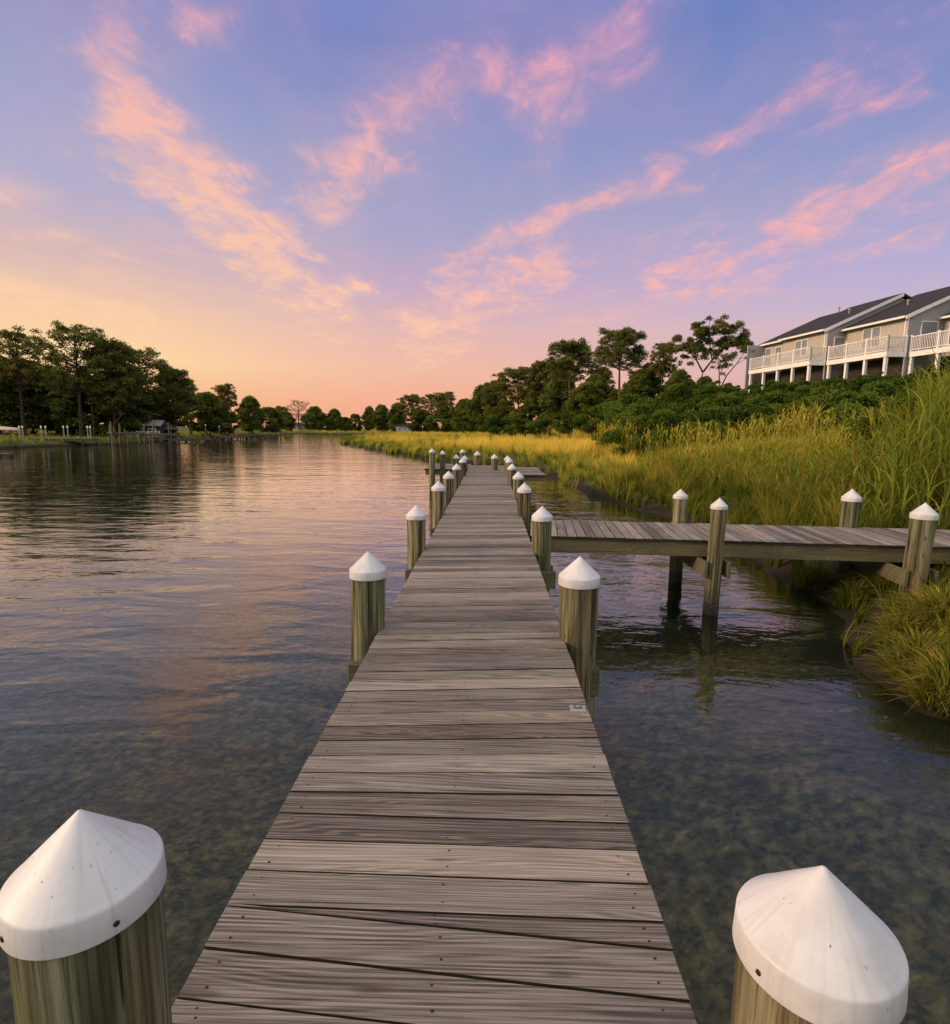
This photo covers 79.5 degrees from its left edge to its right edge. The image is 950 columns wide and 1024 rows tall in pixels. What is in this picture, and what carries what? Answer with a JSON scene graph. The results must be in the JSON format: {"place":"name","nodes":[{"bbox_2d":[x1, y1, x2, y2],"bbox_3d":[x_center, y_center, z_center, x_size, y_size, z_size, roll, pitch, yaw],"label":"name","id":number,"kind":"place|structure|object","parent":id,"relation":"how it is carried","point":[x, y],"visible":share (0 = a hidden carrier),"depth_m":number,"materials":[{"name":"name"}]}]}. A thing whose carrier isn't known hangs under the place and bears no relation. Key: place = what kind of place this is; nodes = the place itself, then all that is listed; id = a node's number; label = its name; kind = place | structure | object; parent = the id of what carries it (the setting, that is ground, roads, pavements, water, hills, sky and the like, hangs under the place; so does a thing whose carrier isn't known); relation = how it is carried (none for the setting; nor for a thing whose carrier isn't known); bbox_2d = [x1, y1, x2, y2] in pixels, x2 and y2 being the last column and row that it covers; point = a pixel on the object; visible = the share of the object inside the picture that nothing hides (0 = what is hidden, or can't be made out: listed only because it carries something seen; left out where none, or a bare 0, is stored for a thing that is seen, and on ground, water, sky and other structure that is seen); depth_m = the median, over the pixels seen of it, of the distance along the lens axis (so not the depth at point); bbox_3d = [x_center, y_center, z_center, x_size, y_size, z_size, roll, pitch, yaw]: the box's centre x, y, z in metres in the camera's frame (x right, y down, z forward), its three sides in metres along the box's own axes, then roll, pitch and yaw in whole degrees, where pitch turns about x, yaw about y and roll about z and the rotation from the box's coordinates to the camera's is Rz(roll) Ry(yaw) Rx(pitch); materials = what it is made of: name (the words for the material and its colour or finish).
{"place":"outdoors","nodes":[
{"label":"outdoors","id":0,"kind":"place"},
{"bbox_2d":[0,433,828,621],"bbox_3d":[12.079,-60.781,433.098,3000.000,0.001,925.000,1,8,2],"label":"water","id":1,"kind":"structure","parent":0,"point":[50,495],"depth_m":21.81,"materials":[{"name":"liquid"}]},
{"bbox_2d":[107,424,144,445],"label":"old pier","id":2,"kind":"structure","parent":1,"relation":"in","point":[119,433],"depth_m":78.64,"materials":[{"name":"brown wood"}]},
{"bbox_2d":[171,464,696,1023],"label":"wooden dock","id":3,"kind":"object","parent":1,"relation":"on","point":[449,838],"visible":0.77,"depth_m":2.31,"materials":[{"name":"grey wood"}]},
{"bbox_2d":[531,506,552,596],"bbox_3d":[0.907,1.468,8.026,0.290,3.136,0.290,1,8,2],"label":"dock piling","id":4,"kind":"object","parent":1,"relation":"in","point":[542,518],"visible":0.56,"depth_m":7.76,"materials":[{"name":"brown wood"}]},
{"bbox_2d":[558,556,599,722],"bbox_3d":[0.830,1.922,4.809,0.336,3.171,0.336,1,8,2],"label":"dock piling","id":5,"kind":"object","parent":1,"relation":"in","point":[579,580],"visible":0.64,"depth_m":4.53,"materials":[{"name":"brown wood"}]},
{"bbox_2d":[666,489,687,619],"bbox_3d":[3.722,1.121,10.596,0.261,3.117,0.261,1,8,2],"label":"dock piling","id":6,"kind":"object","parent":1,"relation":"in","point":[680,497],"visible":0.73,"depth_m":10.50,"materials":[{"name":"brown wood"}]},
{"bbox_2d":[699,498,727,655],"bbox_3d":[3.619,1.362,8.744,0.273,3.182,0.246,1,8,2],"label":"dock piling","id":7,"kind":"object","parent":1,"relation":"in","point":[717,528],"visible":0.87,"depth_m":8.60,"materials":[{"name":"brown wood"}]},
{"bbox_2d":[0,401,949,1023],"bbox_3d":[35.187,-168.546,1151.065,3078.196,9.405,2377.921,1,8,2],"label":"ground","id":8,"kind":"structure","parent":0,"point":[190,719],"depth_m":7.22,"materials":[{"name":"liquid"}]},
{"bbox_2d":[0,356,46,433],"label":"broadleaf tree","id":9,"kind":"object","parent":8,"relation":"on","point":[28,403],"visible":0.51,"depth_m":89.58,"materials":[{"name":"green plant"}]},
{"bbox_2d":[0,324,56,435],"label":"pine tree","id":10,"kind":"object","parent":8,"relation":"on","point":[17,354],"visible":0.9,"depth_m":85.78,"materials":[{"name":"green plant"}]},
{"bbox_2d":[0,360,67,434],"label":"broadleaf tree","id":11,"kind":"object","parent":8,"relation":"on","point":[44,417],"visible":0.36,"depth_m":91.47,"materials":[{"name":"green plant"}]},
{"bbox_2d":[22,368,90,434],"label":"broadleaf tree","id":12,"kind":"object","parent":8,"relation":"on","point":[51,426],"visible":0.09,"depth_m":95.53,"materials":[{"name":"green plant"}]},
{"bbox_2d":[29,320,113,436],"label":"pine tree","id":13,"kind":"object","parent":8,"relation":"on","point":[60,331],"visible":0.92,"depth_m":84.72,"materials":[{"name":"green plant"}]},
{"bbox_2d":[0,809,171,1023],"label":"dock piling","id":14,"kind":"object","parent":8,"relation":"on","point":[83,939],"visible":1,"depth_m":1.09,"materials":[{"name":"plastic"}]},
{"bbox_2d":[39,375,140,435],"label":"broadleaf tree","id":15,"kind":"object","parent":8,"relation":"on","point":[58,405],"visible":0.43,"depth_m":92.46,"materials":[{"name":"green plant"}]},
{"bbox_2d":[73,337,150,436],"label":"pine tree","id":16,"kind":"object","parent":8,"relation":"on","point":[116,391],"visible":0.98,"depth_m":88.29,"materials":[{"name":"green plant"}]},
{"bbox_2d":[92,376,160,431],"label":"broadleaf tree","id":17,"kind":"object","parent":8,"relation":"on","point":[140,413],"visible":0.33,"depth_m":97.01,"materials":[{"name":"green plant"}]},
{"bbox_2d":[106,346,177,419],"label":"pine tree","id":18,"kind":"object","parent":8,"relation":"on","point":[147,364],"visible":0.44,"depth_m":98.16,"materials":[{"name":"green plant"}]},
{"bbox_2d":[0,429,283,443],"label":"shore grass","id":19,"kind":"structure","parent":8,"relation":"on","point":[182,433],"depth_m":91.49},
{"bbox_2d":[125,420,167,437],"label":"garden shed","id":20,"kind":"structure","parent":8,"relation":"on","point":[159,425],"depth_m":99.48,"materials":[{"name":"white paint"}]},
{"bbox_2d":[147,391,192,432],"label":"broadleaf tree","id":21,"kind":"object","parent":8,"relation":"on","point":[167,417],"visible":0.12,"depth_m":105.18,"materials":[{"name":"green plant"}]},
{"bbox_2d":[148,365,195,438],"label":"pine tree","id":22,"kind":"object","parent":8,"relation":"on","point":[178,406],"visible":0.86,"depth_m":102.24,"materials":[{"name":"green plant"}]},
{"bbox_2d":[182,391,230,434],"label":"broadleaf tree","id":23,"kind":"object","parent":8,"relation":"on","point":[208,416],"visible":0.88,"depth_m":124.74,"materials":[{"name":"green plant"}]},
{"bbox_2d":[210,383,240,410],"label":"pine tree","id":24,"kind":"object","parent":8,"relation":"on","point":[226,389],"visible":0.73,"depth_m":144.81,"materials":[{"name":"green plant"}]},
{"bbox_2d":[212,404,242,433],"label":"broadleaf tree","id":25,"kind":"object","parent":8,"relation":"on","point":[227,427],"visible":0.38,"depth_m":137.68,"materials":[{"name":"green plant"}]},
{"bbox_2d":[234,395,265,433],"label":"broadleaf tree","id":26,"kind":"object","parent":8,"relation":"on","point":[249,405],"visible":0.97,"depth_m":152.84,"materials":[{"name":"green plant"}]},
{"bbox_2d":[257,407,292,433],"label":"broadleaf tree","id":27,"kind":"object","parent":8,"relation":"on","point":[276,422],"visible":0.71,"depth_m":172.34,"materials":[{"name":"green plant"}]},
{"bbox_2d":[302,406,327,430],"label":"broadleaf tree","id":28,"kind":"object","parent":8,"relation":"on","point":[314,413],"visible":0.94,"depth_m":240.68,"materials":[{"name":"green plant"}]},
{"bbox_2d":[324,408,341,430],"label":"broadleaf tree","id":29,"kind":"object","parent":8,"relation":"on","point":[334,417],"visible":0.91,"depth_m":240.42,"materials":[{"name":"green plant"}]},
{"bbox_2d":[234,429,445,434],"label":"marsh grass","id":30,"kind":"structure","parent":8,"relation":"on","point":[350,431],"depth_m":228.37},
{"bbox_2d":[349,551,386,660],"bbox_3d":[-0.921,1.890,4.975,0.351,3.163,0.313,1,8,2],"label":"dock piling","id":31,"kind":"object","parent":8,"relation":"on","point":[367,573],"visible":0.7,"depth_m":4.70,"materials":[{"name":"brown wood"}]},
{"bbox_2d":[370,404,390,431],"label":"broadleaf tree","id":32,"kind":"object","parent":8,"relation":"on","point":[379,420],"visible":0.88,"depth_m":216.65,"materials":[{"name":"green plant"}]},
{"bbox_2d":[386,402,406,431],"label":"broadleaf tree","id":33,"kind":"object","parent":8,"relation":"on","point":[394,416],"visible":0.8,"depth_m":211.22,"materials":[{"name":"green plant"}]},
{"bbox_2d":[396,394,421,431],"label":"tree","id":34,"kind":"object","parent":8,"relation":"on","point":[411,407],"visible":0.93,"depth_m":184.68,"materials":[{"name":"green plant"}]},
{"bbox_2d":[406,505,425,568],"bbox_3d":[-0.820,1.452,8.072,0.280,3.127,0.280,1,8,2],"label":"dock piling","id":35,"kind":"object","parent":8,"relation":"on","point":[416,529],"visible":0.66,"depth_m":7.81,"materials":[{"name":"brown wood"}]},
{"bbox_2d":[405,409,429,432],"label":"broadleaf tree","id":36,"kind":"object","parent":8,"relation":"on","point":[418,417],"visible":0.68,"depth_m":181.21,"materials":[{"name":"green plant"}]},
{"bbox_2d":[431,481,445,527],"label":"dock piling","id":37,"kind":"object","parent":8,"relation":"on","point":[438,489],"visible":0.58,"depth_m":11.02,"materials":[{"name":"brown wood"}]},
{"bbox_2d":[422,408,458,432],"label":"broadleaf tree","id":38,"kind":"object","parent":8,"relation":"on","point":[431,420],"visible":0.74,"depth_m":172.94,"materials":[{"name":"green plant"}]},
{"bbox_2d":[430,391,455,413],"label":"tree","id":39,"kind":"object","parent":8,"relation":"on","point":[444,401],"visible":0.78,"depth_m":174.36,"materials":[{"name":"green plant"}]},
{"bbox_2d":[443,471,453,506],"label":"dock piling","id":40,"kind":"object","parent":8,"relation":"on","point":[448,480],"visible":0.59,"depth_m":13.88,"materials":[{"name":"brown wood"}]},
{"bbox_2d":[451,408,475,432],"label":"broadleaf tree","id":41,"kind":"object","parent":8,"relation":"on","point":[460,423],"visible":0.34,"depth_m":146.10,"materials":[{"name":"green plant"}]},
{"bbox_2d":[464,382,504,431],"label":"broadleaf tree","id":42,"kind":"object","parent":8,"relation":"on","point":[474,412],"visible":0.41,"depth_m":130.90,"materials":[{"name":"green plant"}]},
{"bbox_2d":[479,380,507,417],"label":"tree","id":43,"kind":"object","parent":8,"relation":"on","point":[495,398],"visible":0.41,"depth_m":124.72,"materials":[{"name":"green plant"}]},
{"bbox_2d":[477,414,514,435],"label":"bush","id":44,"kind":"object","parent":8,"relation":"on","point":[493,423],"visible":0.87,"depth_m":97.59,"materials":[{"name":"green plant"}]},
{"bbox_2d":[338,395,656,453],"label":"marsh grass","id":45,"kind":"structure","parent":8,"relation":"on","point":[378,440],"depth_m":80.03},
{"bbox_2d":[487,399,514,431],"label":"broadleaf tree","id":46,"kind":"object","parent":8,"relation":"on","point":[503,411],"visible":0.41,"depth_m":114.75,"materials":[{"name":"green plant"}]},
{"bbox_2d":[491,366,534,407],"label":"pine tree","id":47,"kind":"object","parent":8,"relation":"on","point":[514,374],"visible":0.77,"depth_m":110.05,"materials":[{"name":"green plant"}]},
{"bbox_2d":[503,415,532,438],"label":"bush","id":48,"kind":"object","parent":8,"relation":"on","point":[518,425],"visible":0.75,"depth_m":89.94,"materials":[{"name":"green plant"}]},
{"bbox_2d":[517,483,531,528],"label":"dock piling","id":49,"kind":"object","parent":8,"relation":"on","point":[524,491],"visible":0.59,"depth_m":10.97,"materials":[{"name":"brown wood"}]},
{"bbox_2d":[508,398,546,432],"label":"broadleaf tree","id":50,"kind":"object","parent":8,"relation":"on","point":[530,407],"visible":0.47,"depth_m":102.46,"materials":[{"name":"green plant"}]},
{"bbox_2d":[522,360,550,410],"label":"pine tree","id":51,"kind":"object","parent":8,"relation":"on","point":[538,370],"visible":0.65,"depth_m":104.15,"materials":[{"name":"green plant"}]},
{"bbox_2d":[525,415,553,435],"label":"bush","id":52,"kind":"object","parent":8,"relation":"on","point":[542,423],"visible":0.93,"depth_m":81.83,"materials":[{"name":"green plant"}]},
{"bbox_2d":[538,375,575,420],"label":"broadleaf tree","id":53,"kind":"object","parent":8,"relation":"on","point":[552,401],"visible":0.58,"depth_m":96.05,"materials":[{"name":"green plant"}]},
{"bbox_2d":[549,412,583,435],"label":"bush","id":54,"kind":"object","parent":8,"relation":"on","point":[564,427],"visible":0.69,"depth_m":72.36,"materials":[{"name":"green plant"}]},
{"bbox_2d":[543,337,603,394],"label":"pine tree","id":55,"kind":"object","parent":8,"relation":"on","point":[567,366],"visible":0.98,"depth_m":90.18,"materials":[{"name":"green plant"}]},
{"bbox_2d":[565,381,604,417],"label":"broadleaf tree","id":56,"kind":"object","parent":8,"relation":"on","point":[586,395],"visible":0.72,"depth_m":81.12,"materials":[{"name":"green plant"}]},
{"bbox_2d":[567,405,603,435],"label":"bush","id":57,"kind":"object","parent":8,"relation":"on","point":[582,417],"visible":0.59,"depth_m":64.12,"materials":[{"name":"green plant"}]},
{"bbox_2d":[577,374,614,403],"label":"broadleaf tree","id":58,"kind":"object","parent":8,"relation":"on","point":[600,381],"visible":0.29,"depth_m":84.73,"materials":[{"name":"green plant"}]},
{"bbox_2d":[389,433,816,499],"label":"marsh grass","id":59,"kind":"structure","parent":8,"relation":"on","point":[570,455],"depth_m":41.08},
{"bbox_2d":[588,404,640,449],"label":"bush","id":60,"kind":"object","parent":8,"relation":"on","point":[606,419],"visible":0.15,"depth_m":45.27,"materials":[{"name":"green plant"}]},
{"bbox_2d":[591,326,652,401],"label":"pine tree","id":61,"kind":"object","parent":8,"relation":"on","point":[624,338],"visible":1,"depth_m":72.74,"materials":[{"name":"green plant"}]},
{"bbox_2d":[602,391,654,421],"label":"bush","id":62,"kind":"object","parent":8,"relation":"on","point":[627,400],"visible":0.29,"depth_m":54.62,"materials":[{"name":"green plant"}]},
{"bbox_2d":[611,401,661,430],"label":"bush","id":63,"kind":"object","parent":8,"relation":"on","point":[641,408],"visible":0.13,"depth_m":43.23,"materials":[{"name":"green plant"}]},
{"bbox_2d":[619,376,657,396],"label":"broadleaf tree","id":64,"kind":"object","parent":8,"relation":"on","point":[640,387],"visible":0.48,"depth_m":69.16,"materials":[{"name":"green plant"}]},
{"bbox_2d":[620,367,664,398],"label":"broadleaf tree","id":65,"kind":"object","parent":8,"relation":"on","point":[654,381],"visible":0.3,"depth_m":70.94,"materials":[{"name":"green plant"}]},
{"bbox_2d":[600,408,686,456],"bbox_3d":[10.615,-4.653,35.884,5.246,3.705,4.856,4,9,21],"label":"bush","id":66,"kind":"object","parent":8,"relation":"on","point":[647,419],"visible":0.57,"depth_m":34.89,"materials":[{"name":"green plant"}]},
{"bbox_2d":[645,341,682,397],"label":"pine tree","id":67,"kind":"object","parent":8,"relation":"on","point":[664,366],"visible":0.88,"depth_m":68.80,"materials":[{"name":"green plant"}]},
{"bbox_2d":[635,404,728,455],"bbox_3d":[12.101,-4.370,33.260,4.719,3.748,4.983,-1,8,-9],"label":"bush","id":68,"kind":"object","parent":8,"relation":"on","point":[667,421],"visible":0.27,"depth_m":32.56,"materials":[{"name":"green plant"}]},
{"bbox_2d":[657,382,706,405],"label":"bush","id":69,"kind":"object","parent":8,"relation":"on","point":[676,391],"visible":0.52,"depth_m":47.94,"materials":[{"name":"green plant"}]},
{"bbox_2d":[683,379,726,403],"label":"bush","id":70,"kind":"object","parent":8,"relation":"on","point":[711,390],"visible":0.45,"depth_m":46.84,"materials":[{"name":"green plant"}]},
{"bbox_2d":[661,314,750,386],"bbox_3d":[24.304,-15.250,57.575,9.678,8.959,5.483,-1,9,-12],"label":"pine tree","id":71,"kind":"object","parent":8,"relation":"on","point":[700,333],"visible":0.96,"depth_m":57.02,"materials":[{"name":"green plant"}]},
{"bbox_2d":[678,393,737,414],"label":"bush","id":72,"kind":"object","parent":8,"relation":"on","point":[719,401],"visible":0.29,"depth_m":38.32,"materials":[{"name":"green plant"}]},
{"bbox_2d":[670,402,747,453],"bbox_3d":[13.469,-4.330,32.032,5.147,3.633,5.850,-3,9,-21],"label":"bush","id":73,"kind":"object","parent":8,"relation":"on","point":[715,413],"visible":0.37,"depth_m":31.39,"materials":[{"name":"green plant"}]},
{"bbox_2d":[710,336,754,384],"bbox_3d":[25.232,-13.893,55.673,4.637,6.270,3.113,3,9,15],"label":"pine tree","id":74,"kind":"object","parent":8,"relation":"on","point":[725,358],"visible":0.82,"depth_m":55.23,"materials":[{"name":"green plant"}]},
{"bbox_2d":[594,391,899,460],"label":"seeding reeds","id":75,"kind":"object","parent":8,"relation":"on","point":[791,423],"visible":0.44,"depth_m":24.42,"materials":[{"name":"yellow plant"}]},
{"bbox_2d":[716,399,780,447],"bbox_3d":[15.384,-4.239,30.278,4.405,3.462,4.708,0,8,-5],"label":"bush","id":76,"kind":"object","parent":8,"relation":"on","point":[736,411],"visible":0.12,"depth_m":29.98,"materials":[{"name":"green plant"}]},
{"bbox_2d":[744,389,789,409],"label":"bush","id":77,"kind":"object","parent":8,"relation":"on","point":[774,396],"visible":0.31,"depth_m":34.07,"materials":[{"name":"green plant"}]},
{"bbox_2d":[590,424,949,694],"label":"marsh grass","id":78,"kind":"structure","parent":8,"relation":"on","point":[769,506],"depth_m":13.92,"materials":[{"name":"plant"}]},
{"bbox_2d":[743,394,820,444],"bbox_3d":[15.565,-4.192,28.616,4.692,3.314,4.343,0,8,0],"label":"bush","id":79,"kind":"object","parent":8,"relation":"on","point":[765,411],"visible":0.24,"depth_m":27.80,"materials":[{"name":"green plant"}]},
{"bbox_2d":[636,334,949,529],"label":"tall reeds","id":80,"kind":"object","parent":8,"relation":"on","point":[932,408],"visible":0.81,"depth_m":12.90,"materials":[{"name":"green plant"}]},
{"bbox_2d":[781,562,845,590],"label":"grass tussock","id":81,"kind":"object","parent":8,"relation":"on","point":[815,575],"depth_m":10.12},
{"bbox_2d":[730,865,908,1023],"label":"dock piling","id":82,"kind":"object","parent":8,"relation":"on","point":[818,944],"visible":1,"depth_m":1.07,"materials":[{"name":"plastic"}]},
{"bbox_2d":[744,293,911,393],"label":"townhouse","id":83,"kind":"structure","parent":8,"relation":"on","point":[796,354],"depth_m":48.55,"materials":[{"name":"beige"}]},
{"bbox_2d":[783,387,887,438],"bbox_3d":[15.709,-3.561,23.555,5.277,3.277,4.644,0,8,-3],"label":"bush","id":84,"kind":"object","parent":8,"relation":"on","point":[832,398],"visible":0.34,"depth_m":23.30,"materials":[{"name":"green plant"}]},
{"bbox_2d":[833,489,861,571],"bbox_3d":[6.614,1.162,10.299,0.363,3.175,0.317,1,8,2],"label":"dock piling","id":85,"kind":"object","parent":8,"relation":"on","point":[851,500],"visible":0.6,"depth_m":10.03,"materials":[{"name":"brown wood"}]},
{"bbox_2d":[810,575,885,609],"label":"grass tussock","id":86,"kind":"object","parent":8,"relation":"on","point":[852,591],"depth_m":8.87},
{"bbox_2d":[837,374,871,392],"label":"bush","id":87,"kind":"object","parent":8,"relation":"on","point":[857,382],"visible":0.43,"depth_m":32.94,"materials":[{"name":"green plant"}]},
{"bbox_2d":[853,378,912,405],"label":"bush","id":88,"kind":"object","parent":8,"relation":"on","point":[888,389],"visible":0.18,"depth_m":24.70,"materials":[{"name":"green plant"}]},
{"bbox_2d":[831,562,939,592],"bbox_3d":[6.512,0.976,8.929,1.699,0.675,1.658,1,8,2],"label":"grass tussock","id":89,"kind":"object","parent":8,"relation":"on","point":[869,575],"depth_m":8.85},
{"bbox_2d":[826,286,949,383],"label":"townhouse","id":90,"kind":"structure","parent":8,"relation":"on","point":[872,345],"depth_m":41.91,"materials":[{"name":"beige"}]},
{"bbox_2d":[861,326,881,348],"bbox_3d":[30.294,-13.301,43.674,0.070,1.490,1.740,-1,8,-7],"label":"window","id":91,"kind":"structure","parent":90,"relation":"in","point":[875,332],"depth_m":43.58,"materials":[{"name":"white paint"}]},
{"bbox_2d":[918,321,938,350],"bbox_3d":[32.409,-12.518,40.870,1.340,2.190,0.070,-1,8,-7],"label":"window","id":92,"kind":"structure","parent":90,"relation":"in","point":[927,327],"depth_m":40.81,"materials":[{"name":"white paint"}]},
{"bbox_2d":[852,606,937,649],"bbox_3d":[5.281,1.452,6.989,1.331,0.650,1.313,1,8,2],"label":"grass tussock","id":93,"kind":"object","parent":8,"relation":"on","point":[897,624],"depth_m":6.98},
{"bbox_2d":[842,377,949,461],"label":"bush","id":94,"kind":"object","parent":8,"relation":"on","point":[865,426],"visible":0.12,"depth_m":15.25,"materials":[{"name":"green plant"}]},
{"bbox_2d":[849,622,949,685],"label":"grass tussock","id":95,"kind":"object","parent":8,"relation":"on","point":[905,645],"depth_m":6.30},
{"bbox_2d":[859,579,949,636],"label":"grass tussock","id":96,"kind":"object","parent":8,"relation":"on","point":[939,600],"depth_m":6.96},
{"bbox_2d":[862,636,949,718],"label":"grass tussock","id":97,"kind":"object","parent":8,"relation":"on","point":[918,682],"depth_m":5.80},
{"bbox_2d":[863,583,949,630],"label":"grass tussock","id":98,"kind":"object","parent":8,"relation":"on","point":[911,601],"depth_m":7.33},
{"bbox_2d":[898,503,938,600],"bbox_3d":[6.323,1.444,8.326,0.427,3.190,0.338,1,8,2],"label":"dock piling","id":99,"kind":"object","parent":8,"relation":"on","point":[924,517],"visible":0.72,"depth_m":8.08,"materials":[{"name":"brown wood"}]},
{"bbox_2d":[530,520,949,587],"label":"wooden walkway","id":100,"kind":"structure","parent":99,"relation":"attached to","point":[687,544],"depth_m":8.96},
{"bbox_2d":[908,313,949,379],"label":"townhouse","id":101,"kind":"structure","parent":8,"relation":"on","point":[945,342],"depth_m":40.06,"materials":[{"name":"beige"}]},
{"bbox_2d":[0,0,949,427],"label":"sky","id":102,"kind":"structure","parent":0,"point":[349,207],"materials":[{"name":"blue"}]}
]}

